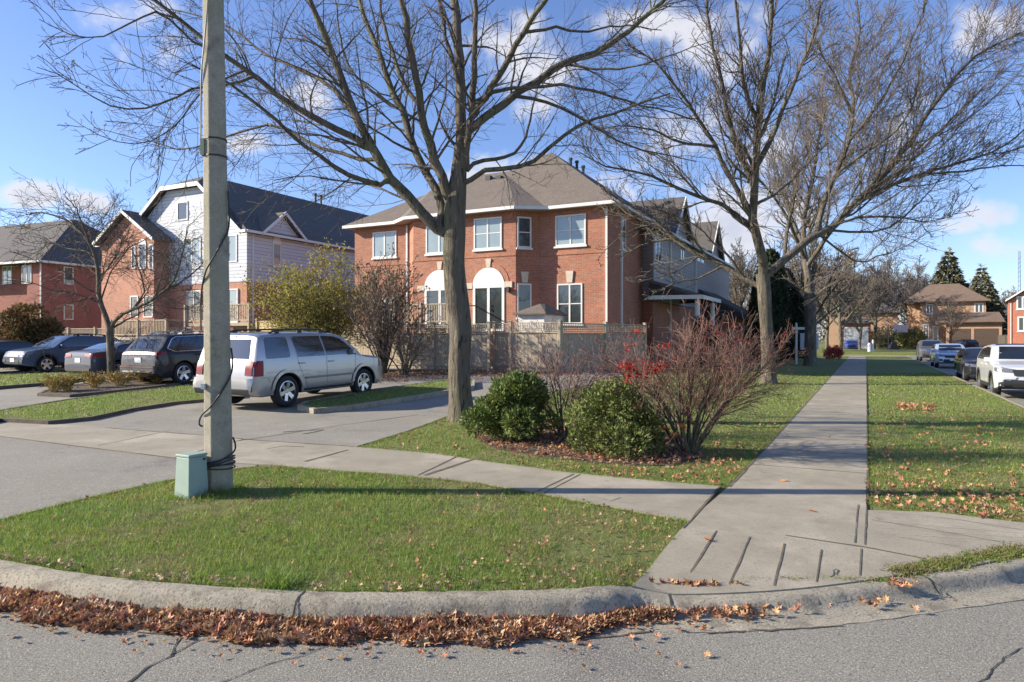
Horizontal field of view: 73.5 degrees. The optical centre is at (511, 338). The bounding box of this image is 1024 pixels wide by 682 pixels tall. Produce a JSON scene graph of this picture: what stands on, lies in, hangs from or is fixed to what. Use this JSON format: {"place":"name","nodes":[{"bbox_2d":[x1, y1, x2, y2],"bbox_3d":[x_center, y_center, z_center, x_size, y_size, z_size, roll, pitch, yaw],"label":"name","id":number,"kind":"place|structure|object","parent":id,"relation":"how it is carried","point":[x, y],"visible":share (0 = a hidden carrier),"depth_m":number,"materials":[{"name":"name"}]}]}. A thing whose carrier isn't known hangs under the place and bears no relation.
{"place":"outdoors","nodes":[
{"label":"outdoors","id":0,"kind":"place"},
{"bbox_2d":[0,385,203,421],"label":"lawn","id":1,"kind":"structure","parent":0,"point":[118,404],"depth_m":16.97,"materials":[{"name":"green plant"}]},
{"bbox_2d":[0,436,259,519],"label":"driveway","id":2,"kind":"structure","parent":0,"point":[34,474],"depth_m":8.71,"materials":[{"name":"concrete"}]},
{"bbox_2d":[92,176,368,334],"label":"sided house","id":3,"kind":"structure","parent":0,"point":[253,244],"depth_m":42.06,"materials":[{"name":"white"}]},
{"bbox_2d":[177,201,187,220],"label":"window","id":4,"kind":"structure","parent":3,"relation":"in","point":[182,207],"depth_m":41.71,"materials":[{"name":"white glass"}]},
{"bbox_2d":[183,237,200,264],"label":"window","id":5,"kind":"structure","parent":3,"relation":"in","point":[198,254],"depth_m":41.22,"materials":[{"name":"white glass"}]},
{"bbox_2d":[228,234,236,261],"bbox_3d":[-16.184,-5.209,39.725,0.755,1.589,0.085,0,0,27],"label":"window","id":6,"kind":"structure","parent":3,"relation":"in","point":[233,238],"depth_m":39.68,"materials":[{"name":"white glass"}]},
{"bbox_2d":[229,288,238,322],"bbox_3d":[-16.137,-1.891,39.705,0.790,1.966,0.085,0,0,27],"label":"patio door","id":7,"kind":"structure","parent":3,"relation":"in","point":[234,293],"depth_m":39.64,"materials":[{"name":"white glass"}]},
{"bbox_2d":[272,237,282,267],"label":"window","id":8,"kind":"structure","parent":3,"relation":"in","point":[276,240],"depth_m":41.15,"materials":[{"name":"white glass"}]},
{"bbox_2d":[0,366,691,448],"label":"driveway","id":9,"kind":"structure","parent":0,"point":[262,418],"depth_m":14.58,"materials":[{"name":"concrete"}]},
{"bbox_2d":[0,340,38,370],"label":"sedan","id":10,"kind":"object","parent":9,"relation":"on","point":[7,345],"visible":0.27,"depth_m":30.11,"materials":[{"name":"blue paint"}]},
{"bbox_2d":[2,333,115,372],"bbox_3d":[-19.864,0.617,30.621,2.014,1.670,4.466,0,0,27],"label":"sedan","id":11,"kind":"object","parent":9,"relation":"on","point":[61,345],"visible":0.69,"depth_m":29.44,"materials":[{"name":"blue paint"}]},
{"bbox_2d":[65,340,133,376],"bbox_3d":[-14.428,0.783,26.456,2.014,1.430,4.625,0,0,27],"label":"sedan","id":12,"kind":"object","parent":9,"relation":"on","point":[93,358],"visible":0.32,"depth_m":24.46,"materials":[{"name":"grey paint"}]},
{"bbox_2d":[0,384,203,424],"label":"kerb","id":13,"kind":"structure","parent":9,"relation":"on","point":[47,422],"depth_m":14.94,"materials":[{"name":"concrete"}]},
{"bbox_2d":[37,377,182,397],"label":"kerb","id":14,"kind":"structure","parent":9,"relation":"on","point":[41,393],"depth_m":20.06,"materials":[{"name":"concrete"}]},
{"bbox_2d":[119,331,203,383],"bbox_3d":[-11.077,0.612,24.340,2.107,1.771,4.826,0,1,27],"label":"suv","id":15,"kind":"object","parent":9,"relation":"on","point":[154,354],"visible":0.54,"depth_m":22.50,"materials":[{"name":"black paint"}]},
{"bbox_2d":[193,328,382,406],"bbox_3d":[-5.548,0.668,17.830,2.191,1.854,4.914,0,1,27],"label":"suv","id":16,"kind":"object","parent":9,"relation":"on","point":[280,367],"visible":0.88,"depth_m":16.43,"materials":[{"name":"silver metal"}]},
{"bbox_2d":[297,379,474,413],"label":"kerb","id":17,"kind":"structure","parent":9,"relation":"on","point":[307,409],"depth_m":16.38,"materials":[{"name":"concrete"}]},
{"bbox_2d":[0,422,721,520],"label":"sidewalk","id":18,"kind":"structure","parent":0,"point":[676,500],"depth_m":9.15,"materials":[{"name":"concrete"}]},
{"bbox_2d":[302,380,471,407],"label":"lawn","id":19,"kind":"structure","parent":0,"point":[384,390],"depth_m":17.89,"materials":[{"name":"green plant"}]},
{"bbox_2d":[0,358,1023,681],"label":"road","id":20,"kind":"structure","parent":0,"point":[970,644],"depth_m":3.96,"materials":[{"name":"grey asphalt"}]},
{"bbox_2d":[0,612,842,644],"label":"fallen leaves","id":21,"kind":"object","parent":20,"relation":"on","point":[577,638],"visible":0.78,"depth_m":4.29,"materials":[{"name":"brown plant"}]},
{"bbox_2d":[0,576,958,666],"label":"fallen leaves","id":22,"kind":"object","parent":20,"relation":"on","point":[94,613],"visible":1,"depth_m":4.33,"materials":[{"name":"brown plant"}]},
{"bbox_2d":[0,356,1023,644],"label":"kerb","id":23,"kind":"structure","parent":20,"relation":"on","point":[990,584],"depth_m":4.58,"materials":[{"name":"concrete"}]},
{"bbox_2d":[128,636,1021,681],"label":"road cracks","id":24,"kind":"object","parent":20,"relation":"on","point":[174,652],"visible":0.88,"depth_m":3.92,"materials":[{"name":"grey asphalt"}]},
{"bbox_2d":[729,242,756,306],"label":"bare tree","id":25,"kind":"object","parent":20,"relation":"on","point":[740,255],"visible":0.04,"depth_m":108.80,"materials":[{"name":"brown plant"}]},
{"bbox_2d":[873,249,929,314],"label":"bare tree","id":26,"kind":"object","parent":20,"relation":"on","point":[887,267],"visible":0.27,"depth_m":137.09,"materials":[{"name":"brown plant"}]},
{"bbox_2d":[916,340,942,360],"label":"suv","id":27,"kind":"object","parent":20,"relation":"on","point":[923,348],"visible":0.54,"depth_m":55.21,"materials":[{"name":"paint"}]},
{"bbox_2d":[890,254,973,314],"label":"bare tree","id":28,"kind":"object","parent":20,"relation":"on","point":[919,271],"visible":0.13,"depth_m":149.59,"materials":[{"name":"brown plant"}]},
{"bbox_2d":[930,344,964,367],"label":"hatchback","id":29,"kind":"object","parent":20,"relation":"on","point":[943,353],"visible":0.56,"depth_m":42.77,"materials":[{"name":"blue paint"}]},
{"bbox_2d":[954,347,982,380],"bbox_3d":[20.892,1.115,30.404,2.014,1.430,4.625,0,0,27],"label":"sedan","id":30,"kind":"object","parent":20,"relation":"on","point":[965,359],"visible":0.46,"depth_m":29.89,"materials":[{"name":"black paint"}]},
{"bbox_2d":[976,344,1023,394],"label":"suv","id":31,"kind":"object","parent":20,"relation":"on","point":[999,367],"visible":0.95,"depth_m":21.65,"materials":[{"name":"white paint"}]},
{"bbox_2d":[0,353,1023,593],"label":"lawn","id":32,"kind":"structure","parent":0,"point":[891,364],"depth_m":6.89,"materials":[{"name":"green plant"}]},
{"bbox_2d":[0,300,65,368],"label":"leafy bush","id":33,"kind":"object","parent":32,"relation":"on","point":[23,325],"visible":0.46,"depth_m":32.12,"materials":[{"name":"green plant"}]},
{"bbox_2d":[0,219,100,334],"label":"brick house","id":34,"kind":"structure","parent":32,"relation":"on","point":[76,319],"depth_m":55.93,"materials":[{"name":"red brick"}]},
{"bbox_2d":[2,326,203,340],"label":"wooden fence","id":35,"kind":"object","parent":32,"relation":"on","point":[68,331],"visible":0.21,"depth_m":40.39,"materials":[{"name":"brown wood"}]},
{"bbox_2d":[43,377,174,393],"bbox_3d":[-12.802,1.534,22.372,3.257,0.209,5.639,0,0,15],"label":"planting bed","id":36,"kind":"object","parent":32,"relation":"on","point":[113,386],"visible":0.52,"depth_m":21.69,"materials":[{"name":"soil"}]},
{"bbox_2d":[36,373,75,391],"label":"bedding plant","id":37,"kind":"object","parent":36,"relation":"on","point":[54,383],"visible":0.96,"depth_m":20.19,"materials":[{"name":"plant"}]},
{"bbox_2d":[52,372,90,390],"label":"bedding plant","id":38,"kind":"object","parent":36,"relation":"on","point":[73,382],"visible":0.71,"depth_m":20.53,"materials":[{"name":"plant"}]},
{"bbox_2d":[80,370,111,387],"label":"bedding plant","id":39,"kind":"object","parent":36,"relation":"on","point":[96,379],"visible":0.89,"depth_m":21.39,"materials":[{"name":"yellow plant"}]},
{"bbox_2d":[102,370,141,385],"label":"bedding plant","id":40,"kind":"object","parent":36,"relation":"on","point":[120,378],"visible":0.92,"depth_m":22.01,"materials":[{"name":"plant"}]},
{"bbox_2d":[0,170,245,377],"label":"bare tree","id":41,"kind":"object","parent":36,"relation":"on","point":[110,345],"visible":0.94,"depth_m":24.12,"materials":[{"name":"brown plant"}]},
{"bbox_2d":[110,318,183,339],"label":"wooden deck","id":42,"kind":"structure","parent":32,"relation":"on","point":[134,324],"depth_m":38.58,"materials":[{"name":"brown wood"}]},
{"bbox_2d":[175,451,207,499],"bbox_3d":[-3.456,1.494,7.397,0.249,0.512,0.247,0,0,29],"label":"utility pedestal","id":43,"kind":"object","parent":32,"relation":"on","point":[191,478],"visible":0.84,"depth_m":7.32,"materials":[{"name":"green plastic"}]},
{"bbox_2d":[198,0,235,493],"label":"utility pole","id":44,"kind":"object","parent":32,"relation":"on","point":[217,412],"visible":0.91,"depth_m":7.54,"materials":[{"name":"concrete"}]},
{"bbox_2d":[184,302,285,332],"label":"wooden deck","id":45,"kind":"structure","parent":32,"relation":"on","point":[246,316],"depth_m":35.42,"materials":[{"name":"brown wood"}]},
{"bbox_2d":[233,237,399,348],"bbox_3d":[-8.030,-1.370,28.558,6.896,5.637,5.013,0,0,0],"label":"leafy bush","id":46,"kind":"object","parent":32,"relation":"on","point":[312,318],"visible":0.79,"depth_m":27.86,"materials":[{"name":"green plant"}]},
{"bbox_2d":[12,0,741,422],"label":"bare tree","id":47,"kind":"object","parent":32,"relation":"on","point":[448,224],"visible":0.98,"depth_m":13.59,"materials":[{"name":"brown plant"}]},
{"bbox_2d":[336,321,490,369],"bbox_3d":[-4.589,0.341,30.126,8.350,2.079,0.160,0,0,27],"label":"wooden fence","id":48,"kind":"object","parent":32,"relation":"on","point":[480,358],"visible":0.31,"depth_m":29.36,"materials":[{"name":"brown wood"}]},
{"bbox_2d":[393,302,475,332],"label":"wooden deck","id":49,"kind":"structure","parent":32,"relation":"on","point":[434,304],"depth_m":31.55,"materials":[{"name":"brown wood"}]},
{"bbox_2d":[383,369,566,377],"bbox_3d":[-1.990,1.405,27.537,9.388,0.175,5.334,0,0,-18],"label":"planting bed","id":50,"kind":"object","parent":32,"relation":"on","point":[410,373],"visible":0.17,"depth_m":26.61,"materials":[{"name":"soil"}]},
{"bbox_2d":[331,242,434,373],"bbox_3d":[-4.877,-1.180,26.029,3.826,5.244,3.119,0,0,-19],"label":"bare shrub","id":51,"kind":"object","parent":50,"relation":"on","point":[381,310],"visible":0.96,"depth_m":25.91,"materials":[{"name":"brown plant"}]},
{"bbox_2d":[364,305,440,374],"bbox_3d":[-3.982,0.085,25.353,2.747,2.710,2.660,0,0,-42],"label":"bare shrub","id":52,"kind":"object","parent":50,"relation":"on","point":[400,344],"visible":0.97,"depth_m":25.47,"materials":[{"name":"brown plant"}]},
{"bbox_2d":[492,321,518,369],"bbox_3d":[-0.273,0.321,28.404,1.200,2.079,0.160,0,0,27],"label":"wooden fence","id":53,"kind":"object","parent":50,"relation":"on","point":[498,340],"visible":0.71,"depth_m":28.53,"materials":[{"name":"brown wood"}]},
{"bbox_2d":[509,320,561,371],"bbox_3d":[0.897,0.321,27.182,2.300,2.079,0.160,0,0,27],"label":"wooden fence","id":54,"kind":"object","parent":50,"relation":"on","point":[525,339],"visible":0.72,"depth_m":27.23,"materials":[{"name":"brown wood"}]},
{"bbox_2d":[342,152,655,365],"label":"brick house","id":55,"kind":"structure","parent":32,"relation":"on","point":[542,247],"depth_m":32.66,"materials":[{"name":"red brick"}]},
{"bbox_2d":[371,231,397,259],"bbox_3d":[-6.839,-4.990,36.777,1.690,1.469,0.130,0,0,27],"label":"window","id":56,"kind":"structure","parent":55,"relation":"in","point":[381,240],"depth_m":36.76,"materials":[{"name":"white glass"}]},
{"bbox_2d":[424,226,442,255],"bbox_3d":[-3.632,-4.893,34.165,1.696,1.501,0.130,0,0,27],"label":"window","id":57,"kind":"structure","parent":55,"relation":"in","point":[434,243],"depth_m":34.33,"materials":[{"name":"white glass"}]},
{"bbox_2d":[421,261,445,330],"bbox_3d":[-3.594,-2.085,34.165,2.327,3.475,0.100,0,0,27],"label":"sliding door","id":58,"kind":"structure","parent":55,"relation":"in","point":[434,277],"depth_m":34.27,"materials":[{"name":"white glass"}]},
{"bbox_2d":[472,216,502,251],"bbox_3d":[-1.167,-4.992,32.893,1.653,1.595,0.130,0,0,27],"label":"window","id":59,"kind":"structure","parent":55,"relation":"in","point":[487,231],"depth_m":32.88,"materials":[{"name":"white glass"}]},
{"bbox_2d":[469,259,508,330],"bbox_3d":[-1.128,-2.073,32.875,2.242,3.478,0.130,0,0,27],"label":"patio door","id":60,"kind":"structure","parent":55,"relation":"in","point":[488,279],"depth_m":32.84,"materials":[{"name":"white glass"}]},
{"bbox_2d":[516,283,530,318],"bbox_3d":[0.584,-1.742,32.328,0.814,1.692,0.130,0,0,-18],"label":"window","id":61,"kind":"structure","parent":55,"relation":"in","point":[523,289],"depth_m":32.33,"materials":[{"name":"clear glass"}]},
{"bbox_2d":[516,216,532,249],"bbox_3d":[0.584,-4.957,32.328,0.814,1.548,0.130,0,0,-18],"label":"window","id":62,"kind":"structure","parent":55,"relation":"in","point":[523,223],"depth_m":32.33,"materials":[{"name":"clear glass"}]},
{"bbox_2d":[554,213,586,248],"bbox_3d":[2.714,-4.983,31.846,1.646,1.527,0.130,0,0,27],"label":"window","id":63,"kind":"structure","parent":55,"relation":"in","point":[570,230],"depth_m":31.84,"materials":[{"name":"white glass"}]},
{"bbox_2d":[557,283,583,325],"bbox_3d":[2.675,-1.565,31.868,1.386,1.973,0.130,0,0,27],"label":"window","id":64,"kind":"structure","parent":55,"relation":"in","point":[570,295],"depth_m":31.84,"materials":[{"name":"clear glass"}]},
{"bbox_2d":[0,368,1023,590],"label":"scattered leaves","id":65,"kind":"object","parent":32,"relation":"on","point":[887,491],"visible":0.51,"depth_m":8.04,"materials":[{"name":"orange plant"}]},
{"bbox_2d":[512,304,567,331],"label":"garden shed","id":66,"kind":"structure","parent":32,"relation":"on","point":[538,312],"depth_m":28.62,"materials":[{"name":"grey wood"}]},
{"bbox_2d":[473,422,701,465],"bbox_3d":[0.996,1.690,11.351,4.334,0.096,3.618,0,0,23],"label":"planting bed","id":67,"kind":"object","parent":32,"relation":"on","point":[586,460],"visible":0.28,"depth_m":10.14,"materials":[{"name":"soil"}]},
{"bbox_2d":[458,369,561,439],"bbox_3d":[0.018,1.114,11.388,1.619,1.261,1.489,0,0,-42],"label":"evergreen shrub","id":68,"kind":"object","parent":67,"relation":"on","point":[501,408],"visible":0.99,"depth_m":11.10,"materials":[{"name":"green plant"}]},
{"bbox_2d":[488,312,645,437],"bbox_3d":[0.965,0.628,11.761,2.678,2.215,1.956,0,0,-11],"label":"bare shrub","id":69,"kind":"object","parent":67,"relation":"on","point":[560,430],"visible":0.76,"depth_m":11.70,"materials":[{"name":"brown plant"}]},
{"bbox_2d":[562,377,671,460],"bbox_3d":[1.459,1.140,10.114,1.692,1.190,1.486,0,0,44],"label":"evergreen shrub","id":70,"kind":"object","parent":67,"relation":"on","point":[605,408],"visible":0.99,"depth_m":9.84,"materials":[{"name":"green plant"}]},
{"bbox_2d":[574,295,809,454],"bbox_3d":[2.606,0.532,10.014,3.359,2.422,2.993,0,0,0],"label":"bare shrub","id":71,"kind":"object","parent":67,"relation":"on","point":[689,443],"visible":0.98,"depth_m":9.87,"materials":[{"name":"brown plant"}]},
{"bbox_2d":[161,481,1023,593],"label":"weeds","id":72,"kind":"object","parent":32,"relation":"on","point":[277,580],"visible":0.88,"depth_m":5.22,"materials":[{"name":"green plant"}]},
{"bbox_2d":[561,321,646,371],"bbox_3d":[3.890,0.351,28.505,5.443,2.079,0.160,0,0,-42],"label":"wooden fence","id":73,"kind":"object","parent":32,"relation":"on","point":[575,342],"visible":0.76,"depth_m":28.10,"materials":[{"name":"brown wood"}]},
{"bbox_2d":[474,423,830,584],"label":"coloured leaves","id":74,"kind":"object","parent":32,"relation":"on","point":[708,538],"visible":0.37,"depth_m":10.11,"materials":[{"name":"red plant"}]},
{"bbox_2d":[630,196,759,364],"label":"row house","id":75,"kind":"structure","parent":32,"relation":"on","point":[713,287],"depth_m":39.02,"materials":[{"name":"grey"}]},
{"bbox_2d":[682,314,727,366],"bbox_3d":[9.429,0.187,33.303,2.304,2.823,2.469,0,0,0],"label":"leafy bush","id":76,"kind":"object","parent":32,"relation":"on","point":[703,327],"visible":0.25,"depth_m":33.11,"materials":[{"name":"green plant"}]},
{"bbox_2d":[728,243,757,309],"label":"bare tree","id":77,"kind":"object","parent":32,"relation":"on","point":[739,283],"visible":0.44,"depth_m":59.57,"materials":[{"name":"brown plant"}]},
{"bbox_2d":[744,262,788,362],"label":"cedar tree","id":78,"kind":"object","parent":32,"relation":"on","point":[779,317],"visible":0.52,"depth_m":41.95,"materials":[{"name":"green plant"}]},
{"bbox_2d":[756,248,793,360],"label":"cedar tree","id":79,"kind":"object","parent":32,"relation":"on","point":[773,255],"visible":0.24,"depth_m":45.58,"materials":[{"name":"green plant"}]},
{"bbox_2d":[773,267,804,359],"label":"cedar tree","id":80,"kind":"object","parent":32,"relation":"on","point":[798,317],"visible":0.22,"depth_m":48.60,"materials":[{"name":"green plant"}]},
{"bbox_2d":[555,0,1023,383],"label":"bare tree","id":81,"kind":"object","parent":32,"relation":"on","point":[878,186],"visible":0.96,"depth_m":25.80,"materials":[{"name":"brown plant"}]},
{"bbox_2d":[792,323,820,363],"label":"sale sign","id":82,"kind":"object","parent":32,"relation":"on","point":[802,334],"visible":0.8,"depth_m":41.87,"materials":[{"name":"white paint"}]},
{"bbox_2d":[763,206,872,324],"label":"bare tree","id":83,"kind":"object","parent":32,"relation":"on","point":[816,267],"visible":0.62,"depth_m":47.68,"materials":[{"name":"brown plant"}]},
{"bbox_2d":[725,67,931,366],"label":"bare tree","id":84,"kind":"object","parent":32,"relation":"on","point":[810,358],"visible":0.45,"depth_m":41.77,"materials":[{"name":"brown plant"}]},
{"bbox_2d":[822,345,844,358],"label":"leafy bush","id":85,"kind":"object","parent":32,"relation":"on","point":[836,351],"visible":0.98,"depth_m":55.80,"materials":[{"name":"red plant"}]},
{"bbox_2d":[0,0,1023,338],"label":"sky","id":86,"kind":"structure","parent":0,"point":[32,144],"materials":[{"name":"blue"}]},
{"bbox_2d":[728,356,868,509],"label":"sidewalk","id":87,"kind":"structure","parent":0,"point":[809,458],"depth_m":10.28,"materials":[{"name":"concrete"}]},
{"bbox_2d":[631,483,1023,594],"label":"curb ramp","id":88,"kind":"structure","parent":87,"relation":"attached to","point":[760,533],"depth_m":5.71,"materials":[{"name":"concrete"}]},
{"bbox_2d":[753,541,1023,582],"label":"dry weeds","id":89,"kind":"object","parent":88,"relation":"on","point":[916,568],"visible":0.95,"depth_m":5.25,"materials":[{"name":"grass"},{"name":"weedy green plants"}]},
{"bbox_2d":[817,340,915,354],"bbox_3d":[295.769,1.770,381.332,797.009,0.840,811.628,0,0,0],"label":"lawn","id":90,"kind":"structure","parent":0,"point":[886,351],"depth_m":80.39,"materials":[{"name":"green plant"}]},
{"bbox_2d":[803,257,873,348],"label":"bare tree","id":91,"kind":"object","parent":90,"relation":"on","point":[828,324],"visible":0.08,"depth_m":99.36,"materials":[{"name":"brown plant"}]},
{"bbox_2d":[811,246,888,354],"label":"bare tree","id":92,"kind":"object","parent":90,"relation":"on","point":[839,323],"visible":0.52,"depth_m":67.85,"materials":[{"name":"brown plant"}]},
{"bbox_2d":[841,315,873,348],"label":"garage","id":93,"kind":"structure","parent":90,"relation":"on","point":[849,331],"depth_m":105.17,"materials":[{"name":"red brick"}]},
{"bbox_2d":[845,329,866,348],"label":"garage door","id":94,"kind":"structure","parent":93,"relation":"in","point":[850,334],"depth_m":105.11,"materials":[{"name":"white paint"}]},
{"bbox_2d":[836,275,888,349],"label":"bare tree","id":95,"kind":"object","parent":90,"relation":"on","point":[860,326],"visible":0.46,"depth_m":91.79,"materials":[{"name":"brown plant"}]},
{"bbox_2d":[824,301,901,346],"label":"brick house","id":96,"kind":"structure","parent":90,"relation":"on","point":[888,321],"depth_m":118.57,"materials":[{"name":"brown brick"}]},
{"bbox_2d":[867,329,888,348],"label":"leafy bush","id":97,"kind":"object","parent":90,"relation":"on","point":[879,336],"visible":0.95,"depth_m":103.70,"materials":[{"name":"plant"}]},
{"bbox_2d":[835,256,923,347],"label":"bare tree","id":98,"kind":"object","parent":90,"relation":"on","point":[881,294],"visible":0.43,"depth_m":110.69,"materials":[{"name":"brown plant"}]},
{"bbox_2d":[882,270,925,324],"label":"bare tree","id":99,"kind":"object","parent":90,"relation":"on","point":[903,305],"visible":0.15,"depth_m":135.01,"materials":[{"name":"brown plant"}]},
{"bbox_2d":[895,326,927,348],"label":"leafy bush","id":100,"kind":"object","parent":90,"relation":"on","point":[907,340],"visible":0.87,"depth_m":99.52,"materials":[{"name":"green plant"}]},
{"bbox_2d":[926,293,969,343],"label":"bare tree","id":101,"kind":"object","parent":90,"relation":"on","point":[951,316],"visible":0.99,"depth_m":95.87,"materials":[{"name":"brown plant"}]},
{"bbox_2d":[928,247,970,287],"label":"spruce tree","id":102,"kind":"object","parent":90,"relation":"on","point":[954,276],"visible":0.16,"depth_m":123.16,"materials":[{"name":"green plant"}]},
{"bbox_2d":[902,283,1004,346],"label":"brick house","id":103,"kind":"structure","parent":90,"relation":"on","point":[982,327],"depth_m":111.44,"materials":[{"name":"orange"}]},
{"bbox_2d":[974,328,997,346],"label":"garage door","id":104,"kind":"structure","parent":103,"relation":"in","point":[984,336],"depth_m":105.03,"materials":[{"name":"brown wood"}]},
{"bbox_2d":[970,264,1007,334],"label":"spruce tree","id":105,"kind":"object","parent":90,"relation":"on","point":[993,304],"visible":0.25,"depth_m":118.61,"materials":[{"name":"green plant"}]},
{"bbox_2d":[1005,289,1023,343],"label":"brick house","id":106,"kind":"structure","parent":90,"relation":"on","point":[1015,302],"depth_m":83.53,"materials":[{"name":"red brick"}]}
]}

